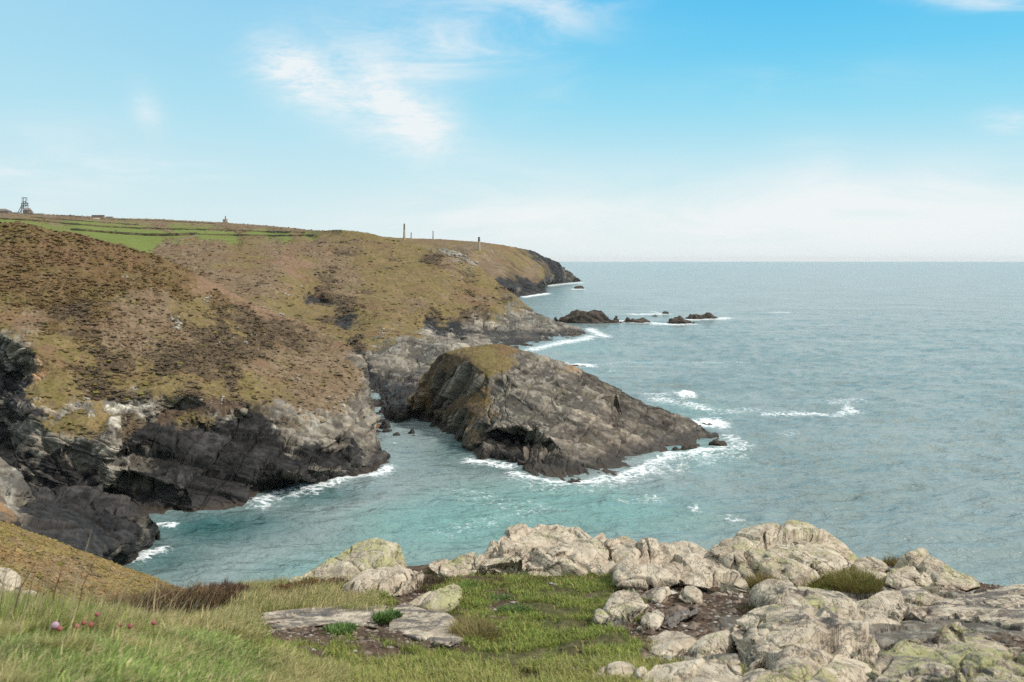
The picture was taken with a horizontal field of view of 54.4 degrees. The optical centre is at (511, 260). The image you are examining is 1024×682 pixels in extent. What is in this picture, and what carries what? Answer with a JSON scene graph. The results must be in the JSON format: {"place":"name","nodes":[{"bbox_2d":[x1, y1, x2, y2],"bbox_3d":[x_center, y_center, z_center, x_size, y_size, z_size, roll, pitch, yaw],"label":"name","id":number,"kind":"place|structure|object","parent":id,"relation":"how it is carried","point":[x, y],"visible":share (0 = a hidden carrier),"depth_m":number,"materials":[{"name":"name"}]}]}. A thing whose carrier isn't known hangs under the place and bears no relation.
{"place":"outdoors","nodes":[
{"label":"outdoors","id":0,"kind":"place"},
{"bbox_2d":[0,522,184,598],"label":"golden slope","id":1,"kind":"structure","parent":0,"point":[64,559],"depth_m":77.08,"materials":[{"name":"brown plant"}]},
{"bbox_2d":[0,521,180,604],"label":"slope scrub","id":2,"kind":"object","parent":1,"relation":"on","point":[19,559],"visible":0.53,"depth_m":66.47,"materials":[{"name":"brown plant"}]},
{"bbox_2d":[0,574,387,643],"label":"dry grass","id":3,"kind":"structure","parent":0,"point":[251,619],"depth_m":3.76,"materials":[{"name":"plant"}]},
{"bbox_2d":[0,221,390,516],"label":"hill across cove","id":4,"kind":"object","parent":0,"point":[242,454],"visible":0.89,"depth_m":228.07,"materials":[{"name":"brown plant"}]},
{"bbox_2d":[169,316,182,329],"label":"rock outcrop","id":5,"kind":"object","parent":4,"relation":"on","point":[177,322],"visible":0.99,"depth_m":269.58,"materials":[{"name":"grey stone"}]},
{"bbox_2d":[0,221,367,440],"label":"heath scrub","id":6,"kind":"object","parent":4,"relation":"on","point":[177,360],"visible":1,"depth_m":256.37,"materials":[{"name":"brown plant"}]},
{"bbox_2d":[197,295,223,303],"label":"rock outcrop","id":7,"kind":"object","parent":4,"relation":"on","point":[208,298],"visible":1,"depth_m":303.49,"materials":[{"name":"grey stone"}]},
{"bbox_2d":[305,395,365,418],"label":"rock outcrop","id":8,"kind":"object","parent":4,"relation":"on","point":[339,409],"visible":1,"depth_m":254.75,"materials":[{"name":"grey stone"}]},
{"bbox_2d":[0,213,585,425],"bbox_3d":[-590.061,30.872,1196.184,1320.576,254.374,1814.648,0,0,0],"label":"hillside","id":9,"kind":"structure","parent":0,"point":[398,367],"depth_m":724.11,"materials":[{"name":"brown plant"}]},
{"bbox_2d":[0,209,11,212],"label":"mine building","id":10,"kind":"structure","parent":9,"relation":"on","point":[5,211],"depth_m":1754.38,"materials":[{"name":"stone"}]},
{"bbox_2d":[18,197,28,213],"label":"headframe","id":11,"kind":"object","parent":9,"relation":"on","point":[23,204],"visible":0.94,"depth_m":1777.30,"materials":[{"name":"metal"}]},
{"bbox_2d":[23,208,31,213],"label":"mine building","id":12,"kind":"structure","parent":9,"relation":"on","point":[27,210],"depth_m":1760.27,"materials":[{"name":"stone"}]},
{"bbox_2d":[32,217,138,224],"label":"field hedge","id":13,"kind":"object","parent":9,"relation":"on","point":[85,221],"visible":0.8,"depth_m":1402.84,"materials":[{"name":"green plant"}]},
{"bbox_2d":[70,228,196,235],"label":"field hedge","id":14,"kind":"object","parent":9,"relation":"on","point":[147,234],"visible":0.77,"depth_m":1038.62,"materials":[{"name":"green plant"}]},
{"bbox_2d":[0,218,304,232],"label":"field hedge","id":15,"kind":"object","parent":9,"relation":"on","point":[148,227],"visible":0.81,"depth_m":1203.96,"materials":[{"name":"green plant"}]},
{"bbox_2d":[101,218,213,223],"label":"field hedge","id":16,"kind":"object","parent":9,"relation":"on","point":[166,221],"visible":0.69,"depth_m":1591.44,"materials":[{"name":"green plant"}]},
{"bbox_2d":[198,233,315,236],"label":"field hedge","id":17,"kind":"object","parent":9,"relation":"on","point":[310,235],"visible":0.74,"depth_m":1041.75,"materials":[{"name":"green plant"}]},
{"bbox_2d":[1,213,525,351],"bbox_3d":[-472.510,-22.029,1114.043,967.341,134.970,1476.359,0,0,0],"label":"hillside scrub","id":18,"kind":"object","parent":9,"relation":"on","point":[360,347],"visible":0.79,"depth_m":708.86,"materials":[{"name":"brown plant"}]},
{"bbox_2d":[378,324,394,334],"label":"rock outcrop","id":19,"kind":"object","parent":9,"relation":"on","point":[384,329],"visible":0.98,"depth_m":497.71,"materials":[{"name":"grey stone"}]},
{"bbox_2d":[447,253,478,262],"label":"rock outcrop","id":20,"kind":"object","parent":9,"relation":"on","point":[456,255],"visible":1,"depth_m":859.81,"materials":[{"name":"grey stone"}]},
{"bbox_2d":[0,0,1023,261],"label":"sky","id":21,"kind":"structure","parent":0,"point":[558,130],"materials":[{"name":"blue"}]},
{"bbox_2d":[123,262,1023,587],"bbox_3d":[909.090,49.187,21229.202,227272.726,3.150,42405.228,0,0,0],"label":"sea","id":22,"kind":"structure","parent":0,"point":[867,408],"depth_m":268.40,"materials":[{"name":"liquid"}]},
{"bbox_2d":[0,457,160,565],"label":"black rocks below","id":23,"kind":"object","parent":22,"relation":"in","point":[125,540],"visible":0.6,"depth_m":153.51,"materials":[{"name":"grey stone"}]},
{"bbox_2d":[379,420,390,428],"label":"boulder","id":24,"kind":"object","parent":22,"relation":"in","point":[385,424],"visible":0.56,"depth_m":293.61,"materials":[{"name":"grey stone"}]},
{"bbox_2d":[385,237,580,297],"bbox_3d":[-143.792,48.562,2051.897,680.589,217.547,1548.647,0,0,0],"label":"headland","id":25,"kind":"structure","parent":22,"relation":"in","point":[518,272],"depth_m":1758.30,"materials":[{"name":"brown plant"}]},
{"bbox_2d":[403,224,404,239],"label":"mine chimney","id":26,"kind":"object","parent":25,"relation":"on","point":[404,232],"visible":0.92,"depth_m":1898.39,"materials":[{"name":"stone"}]},
{"bbox_2d":[477,237,480,250],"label":"mine chimney","id":27,"kind":"object","parent":25,"relation":"on","point":[479,247],"visible":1,"depth_m":1656.95,"materials":[{"name":"stone"}]},
{"bbox_2d":[405,344,718,480],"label":"promontory","id":28,"kind":"structure","parent":22,"relation":"in","point":[535,414],"depth_m":271.38,"materials":[{"name":"grey stone"}]},
{"bbox_2d":[566,478,580,482],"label":"sea rock","id":29,"kind":"object","parent":22,"relation":"in","point":[572,480],"visible":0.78,"depth_m":223.59,"materials":[{"name":"grey stone"}]},
{"bbox_2d":[554,310,618,323],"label":"sea rock","id":30,"kind":"object","parent":22,"relation":"in","point":[591,316],"visible":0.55,"depth_m":790.73,"materials":[{"name":"grey stone"}]},
{"bbox_2d":[617,317,649,322],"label":"sea rock","id":31,"kind":"object","parent":22,"relation":"in","point":[639,320],"visible":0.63,"depth_m":794.81,"materials":[{"name":"grey stone"}]},
{"bbox_2d":[667,315,694,323],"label":"sea rock","id":32,"kind":"object","parent":22,"relation":"in","point":[679,319],"visible":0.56,"depth_m":780.96,"materials":[{"name":"grey stone"}]},
{"bbox_2d":[681,443,700,449],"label":"sea rock","id":33,"kind":"object","parent":22,"relation":"in","point":[685,446],"visible":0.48,"depth_m":261.19,"materials":[{"name":"grey stone"}]},
{"bbox_2d":[685,312,717,318],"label":"sea rock","id":34,"kind":"object","parent":22,"relation":"in","point":[707,315],"visible":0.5,"depth_m":844.04,"materials":[{"name":"grey stone"}]},
{"bbox_2d":[708,439,727,445],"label":"sea rock","id":35,"kind":"object","parent":22,"relation":"in","point":[715,442],"visible":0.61,"depth_m":266.87,"materials":[{"name":"grey stone"}]},
{"bbox_2d":[222,557,1023,681],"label":"cliff top","id":36,"kind":"structure","parent":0,"point":[888,636],"depth_m":5.28,"materials":[{"name":"soil"}]},
{"bbox_2d":[0,567,21,593],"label":"rock","id":37,"kind":"object","parent":36,"relation":"on","point":[11,574],"visible":0.58,"depth_m":7.25,"materials":[{"name":"stone"}]},
{"bbox_2d":[50,621,58,640],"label":"thrift flower","id":38,"kind":"object","parent":36,"relation":"on","point":[54,624],"visible":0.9,"depth_m":2.59,"materials":[{"name":"pink plant"}]},
{"bbox_2d":[87,621,93,632],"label":"thrift flower","id":39,"kind":"object","parent":36,"relation":"on","point":[90,624],"visible":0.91,"depth_m":2.66,"materials":[{"name":"pink plant"}]},
{"bbox_2d":[0,531,252,628],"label":"straw stalks","id":40,"kind":"object","parent":36,"relation":"on","point":[73,595],"visible":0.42,"depth_m":3.57,"materials":[{"name":"brown plant"}]},
{"bbox_2d":[151,621,155,640],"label":"thrift flower","id":41,"kind":"object","parent":36,"relation":"on","point":[153,623],"visible":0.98,"depth_m":2.85,"materials":[{"name":"pink plant"}]},
{"bbox_2d":[100,578,244,614],"bbox_3d":[-2.157,2.121,6.123,0.929,0.453,1.299,0,0,0],"label":"heather bush","id":42,"kind":"object","parent":36,"relation":"on","point":[217,598],"visible":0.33,"depth_m":6.25,"materials":[{"name":"brown plant"}]},
{"bbox_2d":[0,603,361,681],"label":"mound grass","id":43,"kind":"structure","parent":36,"relation":"on","point":[171,654],"depth_m":2.62,"materials":[{"name":"green plant"}]},
{"bbox_2d":[194,576,259,594],"bbox_3d":[-2.087,2.362,7.120,0.576,0.165,0.458,0,0,-35],"label":"heather bush","id":44,"kind":"object","parent":36,"relation":"on","point":[235,585],"visible":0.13,"depth_m":7.19,"materials":[{"name":"brown plant"}]},
{"bbox_2d":[260,576,349,596],"bbox_3d":[-1.387,2.328,7.128,0.924,0.178,0.811,0,0,-36],"label":"heather bush","id":45,"kind":"object","parent":36,"relation":"on","point":[288,584],"visible":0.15,"depth_m":7.08,"materials":[{"name":"brown plant"}]},
{"bbox_2d":[262,601,389,631],"bbox_3d":[-1.117,2.077,5.741,0.803,0.470,1.606,0,0,0],"label":"rock","id":46,"kind":"object","parent":36,"relation":"on","point":[319,617],"visible":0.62,"depth_m":5.65,"materials":[{"name":"stone"}]},
{"bbox_2d":[322,621,360,636],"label":"rosette plant","id":47,"kind":"object","parent":36,"relation":"on","point":[340,628],"visible":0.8,"depth_m":5.21,"materials":[{"name":"green plant"}]},
{"bbox_2d":[288,538,406,583],"bbox_3d":[-1.248,2.403,7.737,0.880,0.478,1.054,0,0,0],"label":"rock","id":48,"kind":"object","parent":36,"relation":"on","point":[360,556],"visible":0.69,"depth_m":7.42,"materials":[{"name":"stone"}]},
{"bbox_2d":[342,566,423,595],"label":"rock","id":49,"kind":"object","parent":36,"relation":"on","point":[399,581],"visible":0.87,"depth_m":6.86,"materials":[{"name":"stone"}]},
{"bbox_2d":[370,607,403,623],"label":"rosette plant","id":50,"kind":"object","parent":36,"relation":"on","point":[388,616],"visible":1,"depth_m":5.47,"materials":[{"name":"green plant"}]},
{"bbox_2d":[403,571,445,596],"bbox_3d":[-0.648,2.281,6.978,0.340,0.147,0.725,0,0,8],"label":"heather bush","id":51,"kind":"object","parent":36,"relation":"on","point":[425,579],"visible":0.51,"depth_m":6.99,"materials":[{"name":"brown plant"}]},
{"bbox_2d":[389,603,462,650],"bbox_3d":[-0.471,1.990,5.437,0.406,0.436,1.746,0,0,-5],"label":"rock","id":52,"kind":"object","parent":36,"relation":"on","point":[414,622],"visible":0.76,"depth_m":5.29,"materials":[{"name":"stone"}]},
{"bbox_2d":[269,571,592,676],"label":"soil crumbs","id":53,"kind":"object","parent":36,"relation":"on","point":[360,641],"visible":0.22,"depth_m":5.04,"materials":[{"name":"brown soil"}]},
{"bbox_2d":[407,583,461,611],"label":"rock","id":54,"kind":"object","parent":36,"relation":"on","point":[446,598],"visible":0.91,"depth_m":6.03,"materials":[{"name":"stone"}]},
{"bbox_2d":[428,573,452,583],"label":"heather bush","id":55,"kind":"object","parent":36,"relation":"on","point":[442,575],"visible":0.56,"depth_m":7.30,"materials":[{"name":"brown plant"}]},
{"bbox_2d":[427,552,476,577],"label":"rock","id":56,"kind":"object","parent":36,"relation":"on","point":[462,564],"visible":0.82,"depth_m":7.81,"materials":[{"name":"stone"}]},
{"bbox_2d":[457,579,484,588],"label":"cushion plant","id":57,"kind":"object","parent":36,"relation":"on","point":[465,586],"visible":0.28,"depth_m":6.98,"materials":[{"name":"green plant"}]},
{"bbox_2d":[443,608,508,642],"bbox_3d":[-0.187,1.877,5.098,0.335,0.152,0.490,0,0,-15],"label":"grass tuft","id":58,"kind":"object","parent":36,"relation":"on","point":[466,627],"visible":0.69,"depth_m":5.07,"materials":[{"name":"green plant"}]},
{"bbox_2d":[487,593,534,615],"bbox_3d":[-0.038,2.102,6.076,0.262,0.157,0.748,0,0,-12],"label":"cushion plant","id":59,"kind":"object","parent":36,"relation":"on","point":[515,607],"visible":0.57,"depth_m":5.90,"materials":[{"name":"green plant"}]},
{"bbox_2d":[465,575,602,585],"bbox_3d":[0.184,2.329,7.255,1.202,0.160,0.432,0,0,-23],"label":"heather bush","id":60,"kind":"object","parent":36,"relation":"on","point":[501,580],"visible":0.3,"depth_m":7.31,"materials":[{"name":"brown plant"}]},
{"bbox_2d":[225,567,852,681],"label":"turf","id":61,"kind":"structure","parent":36,"relation":"on","point":[432,666],"depth_m":4.57,"materials":[{"name":"green plant"}]},
{"bbox_2d":[474,523,616,576],"bbox_3d":[0.267,2.497,8.434,1.211,0.445,1.693,0,0,0],"label":"rock","id":62,"kind":"object","parent":36,"relation":"on","point":[553,550],"visible":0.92,"depth_m":7.95,"materials":[{"name":"stone"}]},
{"bbox_2d":[594,661,635,678],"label":"rock","id":63,"kind":"object","parent":36,"relation":"on","point":[626,666],"visible":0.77,"depth_m":4.06,"materials":[{"name":"stone"}]},
{"bbox_2d":[592,589,649,627],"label":"rock","id":64,"kind":"object","parent":36,"relation":"on","point":[624,607],"visible":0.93,"depth_m":5.49,"materials":[{"name":"stone"}]},
{"bbox_2d":[604,536,637,562],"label":"rock","id":65,"kind":"object","parent":36,"relation":"on","point":[619,548],"visible":0.39,"depth_m":8.66,"materials":[{"name":"stone"}]},
{"bbox_2d":[634,609,663,634],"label":"rock","id":66,"kind":"object","parent":36,"relation":"on","point":[654,619],"visible":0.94,"depth_m":5.26,"materials":[{"name":"stone"}]},
{"bbox_2d":[640,636,660,651],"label":"grass tuft","id":67,"kind":"object","parent":36,"relation":"on","point":[648,644],"visible":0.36,"depth_m":4.67,"materials":[{"name":"green plant"}]},
{"bbox_2d":[646,586,670,603],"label":"rock","id":68,"kind":"object","parent":36,"relation":"on","point":[660,594],"visible":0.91,"depth_m":6.33,"materials":[{"name":"stone"}]},
{"bbox_2d":[647,631,696,656],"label":"rock","id":69,"kind":"object","parent":36,"relation":"on","point":[674,643],"visible":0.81,"depth_m":4.65,"materials":[{"name":"stone"}]},
{"bbox_2d":[661,606,697,629],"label":"rock","id":70,"kind":"object","parent":36,"relation":"on","point":[673,620],"visible":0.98,"depth_m":5.46,"materials":[{"name":"stone"}]},
{"bbox_2d":[612,537,749,594],"bbox_3d":[1.221,2.328,7.515,1.046,0.423,1.893,0,0,0],"label":"rock","id":71,"kind":"object","parent":36,"relation":"on","point":[645,563],"visible":0.79,"depth_m":7.00,"materials":[{"name":"stone"}]},
{"bbox_2d":[671,585,701,591],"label":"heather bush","id":72,"kind":"object","parent":36,"relation":"on","point":[677,589],"visible":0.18,"depth_m":6.78,"materials":[{"name":"black plant"}]},
{"bbox_2d":[634,658,742,681],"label":"rock","id":73,"kind":"object","parent":36,"relation":"on","point":[722,670],"visible":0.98,"depth_m":3.92,"materials":[{"name":"stone"}]},
{"bbox_2d":[678,586,702,603],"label":"rock","id":74,"kind":"object","parent":36,"relation":"on","point":[691,595],"visible":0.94,"depth_m":6.26,"materials":[{"name":"stone"}]},
{"bbox_2d":[689,630,736,658],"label":"rock","id":75,"kind":"object","parent":36,"relation":"on","point":[720,642],"visible":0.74,"depth_m":4.58,"materials":[{"name":"stone"}]},
{"bbox_2d":[738,605,753,612],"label":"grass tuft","id":76,"kind":"object","parent":36,"relation":"on","point":[745,606],"visible":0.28,"depth_m":5.89,"materials":[{"name":"green plant"}]},
{"bbox_2d":[745,568,783,588],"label":"grass tuft","id":77,"kind":"object","parent":36,"relation":"on","point":[752,582],"visible":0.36,"depth_m":6.80,"materials":[{"name":"green plant"}]},
{"bbox_2d":[709,520,857,586],"bbox_3d":[2.075,2.337,7.687,1.096,0.481,1.805,0,0,25],"label":"rock","id":78,"kind":"object","parent":36,"relation":"on","point":[795,552],"visible":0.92,"depth_m":7.41,"materials":[{"name":"stone"}]},
{"bbox_2d":[729,604,880,681],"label":"rock","id":79,"kind":"object","parent":36,"relation":"on","point":[788,643],"visible":0.96,"depth_m":4.44,"materials":[{"name":"stone"}]},
{"bbox_2d":[748,579,906,624],"bbox_3d":[1.916,2.062,5.814,1.029,0.401,1.129,0,0,0],"label":"rock","id":80,"kind":"object","parent":36,"relation":"on","point":[885,606],"visible":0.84,"depth_m":5.65,"materials":[{"name":"stone"}]},
{"bbox_2d":[801,564,885,593],"bbox_3d":[2.318,2.211,7.040,0.970,0.291,1.169,0,0,-28],"label":"grass tuft","id":81,"kind":"object","parent":36,"relation":"on","point":[854,581],"visible":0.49,"depth_m":6.62,"materials":[{"name":"green plant"}]},
{"bbox_2d":[853,556,889,584],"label":"rock","id":82,"kind":"object","parent":36,"relation":"on","point":[880,568],"visible":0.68,"depth_m":7.52,"materials":[{"name":"stone"}]},
{"bbox_2d":[879,554,899,568],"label":"grass tuft","id":83,"kind":"object","parent":36,"relation":"on","point":[892,562],"visible":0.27,"depth_m":8.20,"materials":[{"name":"green plant"}]},
{"bbox_2d":[865,621,1023,681],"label":"rock","id":84,"kind":"object","parent":36,"relation":"on","point":[958,651],"visible":1,"depth_m":3.33,"materials":[{"name":"stone"}]},
{"bbox_2d":[898,582,1023,631],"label":"rock","id":85,"kind":"object","parent":36,"relation":"on","point":[1009,615],"visible":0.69,"depth_m":5.94,"materials":[{"name":"stone"}]},
{"bbox_2d":[885,548,980,590],"bbox_3d":[3.071,2.320,7.286,0.632,0.295,0.992,0,0,22],"label":"rock","id":86,"kind":"object","parent":85,"relation":"on","point":[921,567],"visible":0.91,"depth_m":7.09,"materials":[{"name":"stone"}]},
{"bbox_2d":[620,582,1023,659],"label":"gravel","id":87,"kind":"structure","parent":0,"point":[692,624],"depth_m":5.78,"materials":[{"name":"stone"}]}
]}

